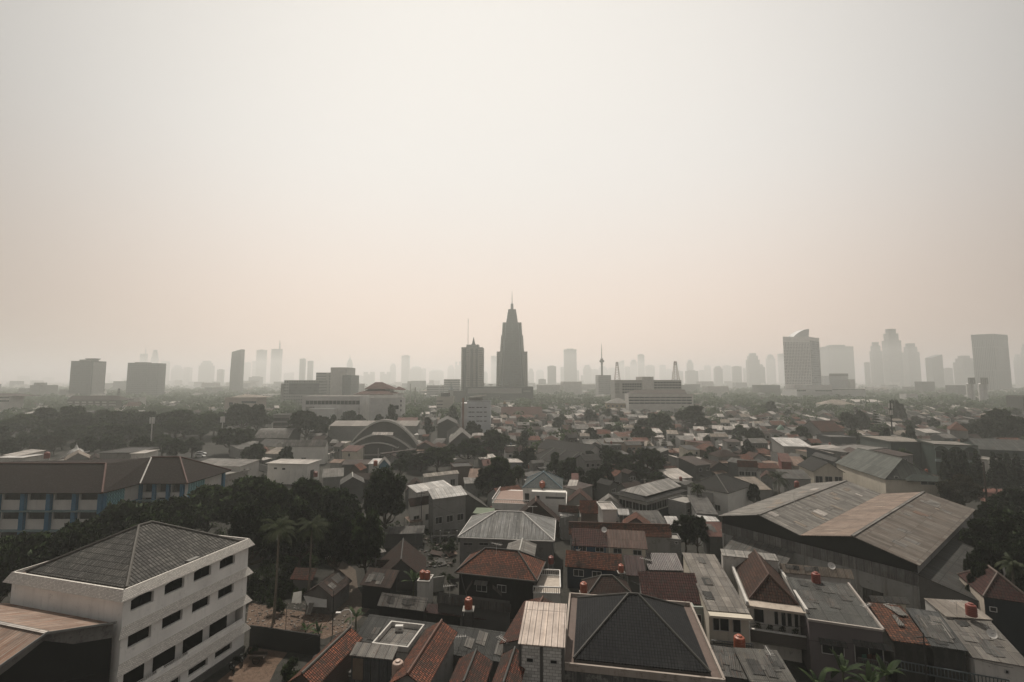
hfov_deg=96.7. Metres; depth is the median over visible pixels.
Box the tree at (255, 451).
[240,444,265,459]
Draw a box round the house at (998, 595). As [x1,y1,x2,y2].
[957,565,1023,656]
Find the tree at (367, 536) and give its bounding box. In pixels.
[348,507,386,573]
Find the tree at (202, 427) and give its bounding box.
[179,418,223,440]
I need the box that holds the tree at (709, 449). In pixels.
[703,446,717,458]
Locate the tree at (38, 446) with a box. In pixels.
[26,442,48,449]
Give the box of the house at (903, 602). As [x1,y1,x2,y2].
[869,595,909,610]
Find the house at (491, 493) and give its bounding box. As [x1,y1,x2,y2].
[486,485,521,506]
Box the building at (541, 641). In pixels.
[518,601,566,681]
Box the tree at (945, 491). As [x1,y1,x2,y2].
[937,482,965,505]
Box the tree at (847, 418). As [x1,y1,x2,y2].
[838,412,860,429]
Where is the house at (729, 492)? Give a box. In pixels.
[686,473,752,516]
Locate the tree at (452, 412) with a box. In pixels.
[444,406,458,419]
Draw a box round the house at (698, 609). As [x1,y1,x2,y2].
[691,602,703,629]
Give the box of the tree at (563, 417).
[559,415,567,420]
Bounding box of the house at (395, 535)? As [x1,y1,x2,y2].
[384,525,424,548]
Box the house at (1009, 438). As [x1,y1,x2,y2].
[996,438,1019,439]
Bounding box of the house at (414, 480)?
[405,477,421,505]
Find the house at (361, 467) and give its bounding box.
[349,462,366,473]
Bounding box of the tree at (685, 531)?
[670,514,697,552]
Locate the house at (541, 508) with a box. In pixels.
[519,496,559,536]
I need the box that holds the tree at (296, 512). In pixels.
[275,503,322,566]
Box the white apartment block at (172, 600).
[3,520,254,681]
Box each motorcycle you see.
[228,660,234,673]
[239,652,244,665]
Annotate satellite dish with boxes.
[828,562,834,568]
[986,629,997,638]
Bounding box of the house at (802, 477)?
[775,469,811,492]
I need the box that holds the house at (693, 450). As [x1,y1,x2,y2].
[679,445,699,456]
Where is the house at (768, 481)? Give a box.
[760,470,773,494]
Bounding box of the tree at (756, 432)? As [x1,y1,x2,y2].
[740,427,765,438]
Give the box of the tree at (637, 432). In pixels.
[630,427,644,437]
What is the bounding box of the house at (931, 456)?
[915,439,977,474]
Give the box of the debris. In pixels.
[415,529,452,567]
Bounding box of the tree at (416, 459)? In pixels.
[407,452,434,471]
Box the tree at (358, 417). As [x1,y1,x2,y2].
[352,414,367,420]
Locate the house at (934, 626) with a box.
[906,607,967,681]
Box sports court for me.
[978,488,1001,501]
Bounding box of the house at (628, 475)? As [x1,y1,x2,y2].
[620,468,636,482]
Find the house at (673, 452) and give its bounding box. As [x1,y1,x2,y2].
[668,450,678,456]
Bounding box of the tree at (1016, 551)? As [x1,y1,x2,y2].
[1002,540,1023,591]
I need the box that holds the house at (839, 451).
[814,444,887,460]
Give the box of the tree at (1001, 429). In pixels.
[982,421,1023,438]
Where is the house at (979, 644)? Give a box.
[935,609,1023,681]
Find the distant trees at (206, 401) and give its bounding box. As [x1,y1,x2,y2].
[0,383,1023,450]
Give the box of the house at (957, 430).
[947,422,968,438]
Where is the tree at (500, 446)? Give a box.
[495,440,505,455]
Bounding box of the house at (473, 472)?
[468,468,482,493]
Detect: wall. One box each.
[236,457,266,471]
[249,625,320,655]
[433,576,443,591]
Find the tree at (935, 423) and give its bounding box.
[927,420,940,426]
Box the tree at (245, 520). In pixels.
[227,501,278,582]
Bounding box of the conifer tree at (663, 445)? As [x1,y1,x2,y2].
[661,437,668,448]
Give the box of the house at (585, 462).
[575,453,601,481]
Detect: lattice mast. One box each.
[614,362,619,379]
[672,361,679,379]
[854,407,860,429]
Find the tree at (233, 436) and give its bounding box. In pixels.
[211,427,255,452]
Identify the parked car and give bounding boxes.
[194,454,205,457]
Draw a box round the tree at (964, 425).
[960,423,975,433]
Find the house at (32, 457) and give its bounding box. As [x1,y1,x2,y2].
[0,454,43,461]
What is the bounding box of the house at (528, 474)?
[522,470,540,484]
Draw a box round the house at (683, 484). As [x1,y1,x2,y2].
[679,480,691,495]
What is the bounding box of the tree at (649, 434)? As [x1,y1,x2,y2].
[643,427,656,440]
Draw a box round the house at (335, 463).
[329,459,344,467]
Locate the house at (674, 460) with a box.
[669,455,678,467]
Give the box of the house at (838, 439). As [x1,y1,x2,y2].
[816,434,856,444]
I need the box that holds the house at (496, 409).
[491,406,500,411]
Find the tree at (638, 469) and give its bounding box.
[612,462,648,480]
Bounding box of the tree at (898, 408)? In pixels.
[888,399,907,418]
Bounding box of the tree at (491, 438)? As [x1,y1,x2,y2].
[480,429,509,449]
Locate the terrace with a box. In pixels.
[533,569,560,602]
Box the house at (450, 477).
[423,470,458,485]
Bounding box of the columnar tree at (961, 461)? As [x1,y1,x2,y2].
[956,450,968,491]
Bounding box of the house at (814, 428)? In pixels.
[803,420,844,438]
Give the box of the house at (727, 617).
[682,552,753,648]
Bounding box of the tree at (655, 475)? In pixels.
[644,471,664,482]
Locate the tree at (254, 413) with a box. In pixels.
[241,404,273,431]
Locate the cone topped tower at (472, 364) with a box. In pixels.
[461,337,483,390]
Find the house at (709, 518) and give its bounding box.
[695,514,719,547]
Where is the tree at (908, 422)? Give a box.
[901,419,917,427]
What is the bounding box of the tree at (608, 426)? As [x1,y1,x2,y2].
[602,424,612,431]
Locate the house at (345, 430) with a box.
[329,421,419,442]
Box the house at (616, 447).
[601,443,620,450]
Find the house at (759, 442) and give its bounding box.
[744,438,767,448]
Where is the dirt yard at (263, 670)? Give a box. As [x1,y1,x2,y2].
[217,647,286,681]
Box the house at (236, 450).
[229,443,249,457]
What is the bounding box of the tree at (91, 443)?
[70,435,101,453]
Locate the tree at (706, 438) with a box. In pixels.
[703,435,710,440]
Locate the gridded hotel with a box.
[783,329,821,388]
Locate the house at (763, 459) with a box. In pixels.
[755,456,770,460]
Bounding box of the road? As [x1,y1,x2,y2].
[164,454,235,460]
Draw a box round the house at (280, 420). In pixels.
[273,413,291,427]
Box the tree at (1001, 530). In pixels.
[957,504,1023,560]
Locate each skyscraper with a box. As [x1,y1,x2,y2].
[17,376,29,382]
[42,377,53,382]
[69,358,105,395]
[106,373,110,382]
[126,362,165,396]
[140,350,147,361]
[151,350,158,362]
[161,361,169,383]
[170,365,182,383]
[183,367,192,383]
[198,361,214,382]
[217,369,224,385]
[229,349,244,392]
[243,362,250,380]
[248,376,262,386]
[252,361,255,375]
[255,350,266,383]
[270,343,282,383]
[283,372,293,381]
[299,358,305,379]
[307,361,313,379]
[347,358,352,367]
[359,375,362,383]
[363,372,374,383]
[380,372,390,383]
[390,363,395,382]
[401,355,409,383]
[410,366,422,380]
[422,368,425,380]
[429,369,443,382]
[447,365,454,378]
[455,362,460,382]
[484,371,487,383]
[491,356,495,382]
[528,369,533,382]
[536,370,543,382]
[538,379,545,383]
[547,366,555,383]
[560,367,563,381]
[564,349,576,381]
[583,365,591,383]
[592,369,597,382]
[598,366,607,374]
[608,368,614,379]
[617,360,624,379]
[625,366,629,379]
[630,359,637,379]
[638,354,644,376]
[645,365,654,379]
[659,365,665,379]
[666,369,671,379]
[672,371,683,384]
[685,370,698,383]
[686,359,693,370]
[699,370,704,380]
[704,365,710,380]
[713,366,722,385]
[722,365,730,382]
[731,366,741,381]
[743,368,745,381]
[746,353,760,385]
[760,364,765,383]
[766,354,775,383]
[777,354,784,383]
[820,345,855,385]
[864,362,870,384]
[869,342,883,385]
[882,329,903,386]
[902,343,921,386]
[925,354,944,388]
[943,368,953,384]
[953,356,974,384]
[1013,354,1022,383]
[1020,344,1023,383]
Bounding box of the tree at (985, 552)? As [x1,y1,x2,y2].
[962,541,1003,574]
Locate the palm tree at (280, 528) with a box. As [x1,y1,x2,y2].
[258,516,299,622]
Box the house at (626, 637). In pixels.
[565,592,725,681]
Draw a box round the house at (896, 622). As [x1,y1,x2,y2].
[867,602,1009,681]
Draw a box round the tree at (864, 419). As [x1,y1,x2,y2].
[855,410,870,429]
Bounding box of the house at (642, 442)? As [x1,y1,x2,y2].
[625,439,643,447]
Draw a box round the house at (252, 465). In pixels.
[201,458,258,476]
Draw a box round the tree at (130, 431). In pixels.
[98,423,143,442]
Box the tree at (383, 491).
[361,464,407,543]
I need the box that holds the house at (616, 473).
[604,468,621,484]
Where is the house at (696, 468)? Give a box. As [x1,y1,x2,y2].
[678,456,710,481]
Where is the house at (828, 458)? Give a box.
[811,452,837,466]
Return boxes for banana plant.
[300,622,314,632]
[311,621,326,633]
[344,607,364,631]
[401,569,419,595]
[799,667,827,681]
[824,648,865,681]
[844,660,886,681]
[865,653,904,681]
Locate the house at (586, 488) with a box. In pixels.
[563,482,592,504]
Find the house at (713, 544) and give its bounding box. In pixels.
[703,522,722,559]
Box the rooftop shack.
[349,642,398,681]
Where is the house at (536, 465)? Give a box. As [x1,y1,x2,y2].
[529,459,546,471]
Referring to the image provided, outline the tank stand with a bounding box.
[462,606,474,627]
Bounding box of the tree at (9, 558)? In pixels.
[0,543,22,602]
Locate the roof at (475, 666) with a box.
[449,648,492,681]
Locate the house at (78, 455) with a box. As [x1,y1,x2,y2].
[64,450,89,459]
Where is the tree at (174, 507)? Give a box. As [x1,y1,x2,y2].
[150,495,197,527]
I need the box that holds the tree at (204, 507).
[183,484,233,532]
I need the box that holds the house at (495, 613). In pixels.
[437,578,510,631]
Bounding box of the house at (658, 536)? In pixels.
[568,521,671,552]
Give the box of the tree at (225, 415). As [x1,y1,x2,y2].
[215,412,239,427]
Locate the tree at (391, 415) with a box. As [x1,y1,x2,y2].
[385,404,397,420]
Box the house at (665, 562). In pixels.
[645,553,683,571]
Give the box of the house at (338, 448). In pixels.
[330,442,344,458]
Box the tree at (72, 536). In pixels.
[32,517,108,564]
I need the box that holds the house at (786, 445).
[771,437,810,453]
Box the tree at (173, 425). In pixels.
[157,417,195,437]
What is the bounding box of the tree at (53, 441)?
[43,436,66,454]
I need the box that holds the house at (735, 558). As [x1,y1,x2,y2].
[720,549,778,602]
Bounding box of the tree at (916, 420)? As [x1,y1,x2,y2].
[911,416,921,424]
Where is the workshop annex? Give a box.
[0,603,116,681]
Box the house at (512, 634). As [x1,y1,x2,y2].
[499,595,553,652]
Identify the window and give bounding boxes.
[1,532,16,537]
[3,512,18,518]
[5,494,19,499]
[29,512,44,518]
[30,494,45,499]
[54,512,70,518]
[56,494,71,499]
[80,512,95,518]
[82,494,97,499]
[123,663,143,681]
[127,626,148,646]
[131,589,153,609]
[146,484,151,491]
[152,645,174,673]
[160,484,165,491]
[162,610,180,627]
[164,576,183,594]
[175,484,179,491]
[182,629,202,654]
[188,659,205,674]
[192,596,207,611]
[194,564,210,580]
[209,615,226,637]
[215,643,229,657]
[218,584,231,597]
[220,554,234,568]
[310,469,313,478]
[435,516,441,523]
[446,515,452,522]
[450,479,454,485]
[457,513,463,520]
[463,542,472,545]
[476,585,486,591]
[479,542,487,545]
[497,584,505,592]
[526,657,533,662]
[550,659,556,664]
[573,569,583,576]
[578,546,585,550]
[592,571,601,576]
[595,547,603,551]
[613,548,621,553]
[619,498,624,506]
[625,500,632,508]
[633,502,639,509]
[633,550,641,555]
[639,503,645,509]
[651,502,657,509]
[656,500,662,508]
[661,499,665,506]
[697,614,701,623]
[712,618,719,630]
[715,504,720,510]
[719,618,728,631]
[732,619,740,632]
[753,609,764,623]
[773,611,778,625]
[780,612,786,626]
[786,613,792,627]
[793,614,798,627]
[815,476,822,482]
[821,645,844,656]
[825,476,832,481]
[854,645,883,666]
[921,482,934,484]
[935,451,952,458]
[946,451,964,458]
[961,452,977,459]
[989,606,997,611]
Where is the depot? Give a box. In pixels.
[1006,395,1023,410]
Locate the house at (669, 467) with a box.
[653,465,677,471]
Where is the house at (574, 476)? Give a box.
[571,473,578,481]
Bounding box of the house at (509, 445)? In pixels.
[505,444,517,446]
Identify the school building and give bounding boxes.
[0,456,231,537]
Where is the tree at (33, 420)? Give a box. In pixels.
[0,413,44,433]
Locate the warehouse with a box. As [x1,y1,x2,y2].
[719,480,1010,614]
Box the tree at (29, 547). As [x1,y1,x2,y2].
[0,531,55,568]
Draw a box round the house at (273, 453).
[265,447,282,460]
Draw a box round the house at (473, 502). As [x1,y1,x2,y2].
[464,489,488,523]
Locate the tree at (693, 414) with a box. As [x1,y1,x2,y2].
[674,405,712,426]
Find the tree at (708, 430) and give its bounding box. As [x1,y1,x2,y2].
[704,428,712,432]
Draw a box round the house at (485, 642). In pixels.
[358,614,505,681]
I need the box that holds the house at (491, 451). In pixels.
[484,446,497,455]
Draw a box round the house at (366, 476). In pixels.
[356,473,372,489]
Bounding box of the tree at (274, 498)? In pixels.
[253,480,309,525]
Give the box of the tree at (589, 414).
[584,409,597,419]
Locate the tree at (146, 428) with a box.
[140,423,163,437]
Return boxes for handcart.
[249,651,267,663]
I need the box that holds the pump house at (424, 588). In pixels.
[417,574,433,606]
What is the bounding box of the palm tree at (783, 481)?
[765,471,789,494]
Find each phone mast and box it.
[149,417,154,440]
[220,416,224,427]
[888,402,892,432]
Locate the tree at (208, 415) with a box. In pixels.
[199,411,225,436]
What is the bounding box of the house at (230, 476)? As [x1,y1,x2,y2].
[225,469,248,486]
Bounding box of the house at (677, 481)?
[673,479,692,493]
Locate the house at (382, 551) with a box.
[371,546,385,567]
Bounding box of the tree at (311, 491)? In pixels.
[285,476,336,538]
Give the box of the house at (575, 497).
[567,488,591,505]
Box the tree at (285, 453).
[276,446,293,459]
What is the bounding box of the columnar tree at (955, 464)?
[950,448,961,490]
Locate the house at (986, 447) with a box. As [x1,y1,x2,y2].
[963,438,1023,468]
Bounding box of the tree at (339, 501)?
[313,487,362,522]
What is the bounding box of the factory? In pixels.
[782,385,865,397]
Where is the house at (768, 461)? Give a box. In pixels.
[762,460,777,464]
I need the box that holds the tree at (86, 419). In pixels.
[71,412,96,438]
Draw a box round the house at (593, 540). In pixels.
[572,528,607,552]
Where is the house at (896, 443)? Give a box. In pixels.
[859,435,921,468]
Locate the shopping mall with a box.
[465,384,532,402]
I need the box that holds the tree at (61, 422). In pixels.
[40,413,79,431]
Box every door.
[525,493,528,501]
[862,587,883,609]
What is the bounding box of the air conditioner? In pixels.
[395,624,402,631]
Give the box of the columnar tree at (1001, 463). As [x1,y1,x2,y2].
[992,453,1009,489]
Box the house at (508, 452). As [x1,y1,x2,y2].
[503,447,521,458]
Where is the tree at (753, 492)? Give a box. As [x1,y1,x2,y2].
[747,483,760,503]
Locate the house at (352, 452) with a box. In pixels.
[341,445,364,460]
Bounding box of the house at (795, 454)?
[788,453,803,457]
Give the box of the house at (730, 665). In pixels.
[711,645,747,681]
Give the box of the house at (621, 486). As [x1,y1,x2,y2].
[618,481,640,498]
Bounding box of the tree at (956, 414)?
[951,411,963,416]
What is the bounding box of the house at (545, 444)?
[537,439,602,460]
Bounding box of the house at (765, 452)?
[757,449,770,455]
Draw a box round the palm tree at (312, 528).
[295,515,331,590]
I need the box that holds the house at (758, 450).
[755,448,765,452]
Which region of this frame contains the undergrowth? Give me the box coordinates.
[1,520,459,661]
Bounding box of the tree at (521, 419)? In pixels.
[516,416,528,424]
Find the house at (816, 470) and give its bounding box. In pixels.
[797,456,844,482]
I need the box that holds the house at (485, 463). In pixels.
[481,459,491,468]
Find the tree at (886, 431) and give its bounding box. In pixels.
[879,427,890,435]
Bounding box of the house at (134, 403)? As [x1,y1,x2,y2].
[127,402,141,405]
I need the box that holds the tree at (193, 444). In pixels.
[182,437,204,457]
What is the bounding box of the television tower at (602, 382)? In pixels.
[595,343,610,395]
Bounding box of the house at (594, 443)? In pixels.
[585,440,600,447]
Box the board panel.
[292,591,301,602]
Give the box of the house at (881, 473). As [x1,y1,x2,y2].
[835,447,946,497]
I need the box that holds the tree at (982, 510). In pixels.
[973,499,1015,520]
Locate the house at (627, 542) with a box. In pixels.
[607,529,647,578]
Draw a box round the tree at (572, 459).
[558,457,576,479]
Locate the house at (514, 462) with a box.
[508,459,522,468]
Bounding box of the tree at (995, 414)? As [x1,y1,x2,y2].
[976,407,1011,423]
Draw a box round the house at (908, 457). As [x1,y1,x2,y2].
[873,449,912,463]
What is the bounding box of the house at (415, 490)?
[407,480,451,523]
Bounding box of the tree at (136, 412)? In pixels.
[123,409,146,417]
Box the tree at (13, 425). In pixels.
[0,418,28,435]
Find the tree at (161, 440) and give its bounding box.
[152,434,178,455]
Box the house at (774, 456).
[771,451,778,461]
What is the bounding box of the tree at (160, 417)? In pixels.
[145,411,183,435]
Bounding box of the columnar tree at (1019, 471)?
[1011,453,1023,488]
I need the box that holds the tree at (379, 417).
[374,414,383,420]
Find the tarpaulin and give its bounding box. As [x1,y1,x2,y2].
[304,596,326,607]
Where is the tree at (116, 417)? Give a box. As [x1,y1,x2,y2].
[93,410,137,425]
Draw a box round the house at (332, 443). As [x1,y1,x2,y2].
[328,440,340,455]
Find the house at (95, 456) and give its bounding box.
[88,453,99,459]
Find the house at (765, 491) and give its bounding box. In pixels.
[735,477,771,502]
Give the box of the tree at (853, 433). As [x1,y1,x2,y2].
[848,429,861,442]
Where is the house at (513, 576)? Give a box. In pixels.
[454,547,545,618]
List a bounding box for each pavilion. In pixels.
[61,444,89,457]
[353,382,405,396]
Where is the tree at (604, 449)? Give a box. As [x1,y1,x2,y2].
[599,445,615,458]
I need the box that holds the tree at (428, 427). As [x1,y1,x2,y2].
[422,416,434,433]
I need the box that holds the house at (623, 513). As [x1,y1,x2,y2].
[617,508,629,522]
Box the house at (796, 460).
[790,456,803,469]
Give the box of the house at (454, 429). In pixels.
[447,424,463,440]
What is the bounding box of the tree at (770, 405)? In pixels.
[760,401,778,412]
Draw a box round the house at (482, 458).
[478,454,495,466]
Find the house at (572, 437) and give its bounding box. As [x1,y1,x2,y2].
[565,434,578,442]
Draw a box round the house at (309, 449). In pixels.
[282,440,328,463]
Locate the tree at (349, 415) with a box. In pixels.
[338,410,356,420]
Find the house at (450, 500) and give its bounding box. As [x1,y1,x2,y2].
[427,485,466,535]
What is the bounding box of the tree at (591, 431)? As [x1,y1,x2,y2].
[584,427,599,439]
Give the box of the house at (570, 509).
[558,505,578,537]
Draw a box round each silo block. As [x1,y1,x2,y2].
[966,378,975,402]
[978,378,988,401]
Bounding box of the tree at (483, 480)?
[474,467,498,501]
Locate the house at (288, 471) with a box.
[266,459,321,483]
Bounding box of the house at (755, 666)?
[733,647,795,681]
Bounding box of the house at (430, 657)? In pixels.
[390,619,457,681]
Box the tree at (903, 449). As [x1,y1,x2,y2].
[898,447,914,464]
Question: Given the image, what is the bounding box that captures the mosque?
[777,423,794,433]
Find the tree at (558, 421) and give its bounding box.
[551,417,563,428]
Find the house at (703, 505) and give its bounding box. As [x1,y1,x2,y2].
[687,495,718,517]
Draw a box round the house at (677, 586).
[638,571,700,604]
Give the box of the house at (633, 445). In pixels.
[622,441,641,451]
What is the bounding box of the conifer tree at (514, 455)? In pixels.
[511,446,518,458]
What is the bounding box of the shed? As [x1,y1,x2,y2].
[899,394,917,399]
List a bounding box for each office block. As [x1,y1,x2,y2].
[0,393,40,411]
[18,383,57,395]
[59,389,68,395]
[67,396,133,407]
[127,397,145,407]
[224,394,271,409]
[280,383,283,401]
[283,380,326,408]
[302,395,368,430]
[316,367,358,394]
[369,397,405,420]
[427,385,443,396]
[436,393,454,413]
[444,379,460,392]
[453,391,465,404]
[461,395,490,432]
[610,377,681,399]
[625,390,693,412]
[848,379,854,388]
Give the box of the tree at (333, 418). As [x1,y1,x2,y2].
[327,414,337,425]
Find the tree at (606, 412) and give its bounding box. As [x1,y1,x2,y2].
[602,409,611,415]
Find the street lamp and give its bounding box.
[336,609,351,627]
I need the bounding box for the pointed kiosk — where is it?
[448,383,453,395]
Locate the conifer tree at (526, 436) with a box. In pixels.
[517,423,529,449]
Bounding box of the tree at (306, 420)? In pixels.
[287,409,331,439]
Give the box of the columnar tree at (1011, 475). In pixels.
[1003,453,1021,488]
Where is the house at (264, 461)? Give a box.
[259,457,271,464]
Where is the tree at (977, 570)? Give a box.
[965,560,987,591]
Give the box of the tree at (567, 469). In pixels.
[557,461,584,479]
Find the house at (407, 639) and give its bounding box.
[372,621,424,661]
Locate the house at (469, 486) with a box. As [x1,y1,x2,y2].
[463,477,477,497]
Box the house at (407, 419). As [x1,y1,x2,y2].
[397,417,417,420]
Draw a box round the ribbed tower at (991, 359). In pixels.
[971,334,1011,390]
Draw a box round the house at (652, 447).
[647,446,663,448]
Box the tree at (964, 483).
[936,473,986,503]
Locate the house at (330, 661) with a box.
[288,626,362,681]
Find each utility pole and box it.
[332,590,333,634]
[418,491,424,524]
[916,632,930,681]
[982,462,987,501]
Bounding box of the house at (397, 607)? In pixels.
[377,592,427,620]
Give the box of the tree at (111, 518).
[92,499,153,535]
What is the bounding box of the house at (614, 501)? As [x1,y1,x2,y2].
[598,493,625,520]
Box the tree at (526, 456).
[518,447,536,467]
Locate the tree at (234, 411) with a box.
[221,403,260,427]
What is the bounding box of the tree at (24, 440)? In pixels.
[15,434,37,450]
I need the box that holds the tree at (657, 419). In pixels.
[646,412,674,428]
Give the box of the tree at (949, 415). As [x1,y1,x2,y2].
[943,412,951,418]
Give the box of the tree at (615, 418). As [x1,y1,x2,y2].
[609,415,623,423]
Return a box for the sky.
[0,0,1023,381]
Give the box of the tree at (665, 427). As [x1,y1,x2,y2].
[662,424,671,437]
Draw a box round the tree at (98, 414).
[92,408,110,423]
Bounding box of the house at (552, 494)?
[492,470,566,526]
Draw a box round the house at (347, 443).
[341,441,350,448]
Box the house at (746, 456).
[739,454,753,459]
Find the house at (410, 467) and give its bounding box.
[407,452,427,469]
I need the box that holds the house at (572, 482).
[567,480,577,485]
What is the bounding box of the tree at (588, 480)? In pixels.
[581,468,606,499]
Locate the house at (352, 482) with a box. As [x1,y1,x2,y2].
[340,472,364,499]
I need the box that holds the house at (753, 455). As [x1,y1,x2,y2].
[746,451,765,459]
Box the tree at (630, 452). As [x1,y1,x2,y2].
[627,448,633,455]
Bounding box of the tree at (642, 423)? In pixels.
[633,419,654,427]
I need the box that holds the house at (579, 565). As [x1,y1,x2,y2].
[565,550,621,588]
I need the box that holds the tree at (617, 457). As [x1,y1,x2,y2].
[601,450,635,467]
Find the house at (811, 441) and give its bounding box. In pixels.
[805,439,821,444]
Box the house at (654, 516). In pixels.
[632,510,666,523]
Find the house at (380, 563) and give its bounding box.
[376,560,388,567]
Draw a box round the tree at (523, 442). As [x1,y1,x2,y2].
[517,438,526,450]
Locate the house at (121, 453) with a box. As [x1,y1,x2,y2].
[98,447,158,458]
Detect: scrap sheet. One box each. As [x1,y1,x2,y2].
[305,603,313,614]
[429,550,442,555]
[436,558,446,565]
[444,551,457,556]
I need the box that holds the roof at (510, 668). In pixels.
[492,646,524,681]
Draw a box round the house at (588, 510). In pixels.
[579,500,597,521]
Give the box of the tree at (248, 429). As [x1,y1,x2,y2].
[245,426,256,440]
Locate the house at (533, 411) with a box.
[501,407,541,416]
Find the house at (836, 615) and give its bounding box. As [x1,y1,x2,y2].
[786,577,893,681]
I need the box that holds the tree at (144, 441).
[127,435,155,446]
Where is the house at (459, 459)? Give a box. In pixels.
[452,456,473,467]
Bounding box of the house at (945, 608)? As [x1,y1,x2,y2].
[923,598,992,621]
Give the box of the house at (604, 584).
[581,574,631,594]
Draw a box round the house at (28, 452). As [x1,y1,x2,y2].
[4,449,45,455]
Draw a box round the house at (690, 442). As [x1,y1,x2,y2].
[685,440,704,445]
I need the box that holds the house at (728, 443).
[722,439,740,449]
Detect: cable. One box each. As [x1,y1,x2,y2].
[810,636,922,643]
[927,638,1011,667]
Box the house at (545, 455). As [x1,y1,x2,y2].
[535,447,602,475]
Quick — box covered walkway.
[379,446,436,457]
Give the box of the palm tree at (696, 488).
[690,482,704,495]
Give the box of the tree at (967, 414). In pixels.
[964,411,970,416]
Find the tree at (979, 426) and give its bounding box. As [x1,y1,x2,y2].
[968,418,994,438]
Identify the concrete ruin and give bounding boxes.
[431,524,459,543]
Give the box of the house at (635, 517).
[622,512,650,522]
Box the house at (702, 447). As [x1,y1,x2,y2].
[696,443,719,457]
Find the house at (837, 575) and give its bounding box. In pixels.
[779,563,853,585]
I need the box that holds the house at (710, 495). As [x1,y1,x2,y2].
[690,491,713,504]
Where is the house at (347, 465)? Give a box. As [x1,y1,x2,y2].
[341,460,370,476]
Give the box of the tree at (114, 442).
[100,435,127,450]
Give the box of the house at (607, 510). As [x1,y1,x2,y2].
[596,501,617,521]
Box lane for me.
[329,561,368,625]
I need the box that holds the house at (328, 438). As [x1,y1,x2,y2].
[311,435,331,446]
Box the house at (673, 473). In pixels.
[657,468,692,480]
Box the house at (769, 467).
[758,463,779,481]
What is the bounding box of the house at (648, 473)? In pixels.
[639,466,653,482]
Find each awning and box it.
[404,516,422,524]
[472,507,494,514]
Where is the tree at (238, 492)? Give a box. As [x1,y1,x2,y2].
[212,474,275,514]
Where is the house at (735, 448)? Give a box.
[731,446,744,452]
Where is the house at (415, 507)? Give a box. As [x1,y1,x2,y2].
[408,496,428,527]
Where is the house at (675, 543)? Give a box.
[667,533,681,563]
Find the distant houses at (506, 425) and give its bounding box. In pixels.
[0,380,1023,452]
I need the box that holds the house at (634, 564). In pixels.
[624,555,645,592]
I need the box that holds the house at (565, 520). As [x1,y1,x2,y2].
[560,512,573,539]
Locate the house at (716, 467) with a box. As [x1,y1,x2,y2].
[701,458,727,475]
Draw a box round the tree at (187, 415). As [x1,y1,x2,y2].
[167,409,202,437]
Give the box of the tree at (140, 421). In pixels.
[123,411,155,426]
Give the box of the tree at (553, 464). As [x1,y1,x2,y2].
[546,452,563,475]
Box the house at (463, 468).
[450,462,473,486]
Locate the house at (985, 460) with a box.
[981,456,993,476]
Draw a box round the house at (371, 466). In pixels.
[368,458,381,472]
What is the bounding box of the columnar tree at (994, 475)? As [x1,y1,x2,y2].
[986,452,1005,491]
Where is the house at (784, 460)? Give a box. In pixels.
[777,453,791,469]
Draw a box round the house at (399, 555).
[380,538,425,591]
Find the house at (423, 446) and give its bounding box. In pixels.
[416,440,433,451]
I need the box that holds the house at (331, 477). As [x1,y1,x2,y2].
[322,468,343,488]
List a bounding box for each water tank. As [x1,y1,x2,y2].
[43,452,49,459]
[391,658,403,678]
[420,570,424,578]
[424,570,429,579]
[463,596,472,615]
[539,481,544,487]
[548,555,553,564]
[580,581,586,593]
[618,563,623,576]
[733,634,745,647]
[794,481,799,487]
[811,571,820,583]
[965,602,977,617]
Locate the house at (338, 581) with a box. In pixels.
[303,569,351,613]
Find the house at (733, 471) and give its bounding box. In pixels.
[727,457,761,480]
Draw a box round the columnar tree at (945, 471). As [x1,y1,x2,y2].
[938,448,952,480]
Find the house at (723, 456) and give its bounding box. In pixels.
[708,449,740,466]
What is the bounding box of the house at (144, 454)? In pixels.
[129,449,159,457]
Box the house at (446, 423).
[437,416,457,438]
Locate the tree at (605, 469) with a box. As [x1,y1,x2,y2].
[597,462,613,480]
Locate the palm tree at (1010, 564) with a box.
[994,552,1023,584]
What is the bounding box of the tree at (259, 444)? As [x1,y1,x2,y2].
[242,443,266,451]
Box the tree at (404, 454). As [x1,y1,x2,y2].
[396,450,417,466]
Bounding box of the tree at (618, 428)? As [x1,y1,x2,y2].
[613,424,622,431]
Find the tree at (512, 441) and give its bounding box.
[506,438,518,446]
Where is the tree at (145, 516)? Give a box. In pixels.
[108,510,183,536]
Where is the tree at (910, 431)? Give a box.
[901,425,917,438]
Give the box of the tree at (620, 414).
[617,411,624,417]
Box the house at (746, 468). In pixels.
[737,460,757,477]
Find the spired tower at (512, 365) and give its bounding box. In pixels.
[496,304,527,385]
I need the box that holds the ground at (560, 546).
[0,382,1022,681]
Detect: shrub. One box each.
[247,578,263,590]
[250,644,258,654]
[266,598,285,613]
[270,579,293,595]
[280,656,299,681]
[286,582,296,590]
[292,587,307,596]
[433,572,455,584]
[442,538,455,552]
[753,622,761,628]
[779,626,785,631]
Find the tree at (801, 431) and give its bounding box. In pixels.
[790,426,811,438]
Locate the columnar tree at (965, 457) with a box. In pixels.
[962,450,973,481]
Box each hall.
[254,428,300,442]
[350,419,418,458]
[457,510,555,574]
[612,478,687,518]
[816,399,855,412]
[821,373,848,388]
[841,399,880,404]
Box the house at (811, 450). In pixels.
[805,445,838,456]
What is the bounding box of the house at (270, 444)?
[260,439,283,449]
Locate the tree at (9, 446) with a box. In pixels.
[0,439,19,455]
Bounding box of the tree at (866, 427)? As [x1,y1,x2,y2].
[861,424,870,429]
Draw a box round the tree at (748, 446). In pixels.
[740,440,755,453]
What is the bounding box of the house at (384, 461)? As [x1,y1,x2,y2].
[378,456,389,471]
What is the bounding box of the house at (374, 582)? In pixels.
[360,567,398,609]
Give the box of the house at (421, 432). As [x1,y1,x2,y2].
[418,429,425,440]

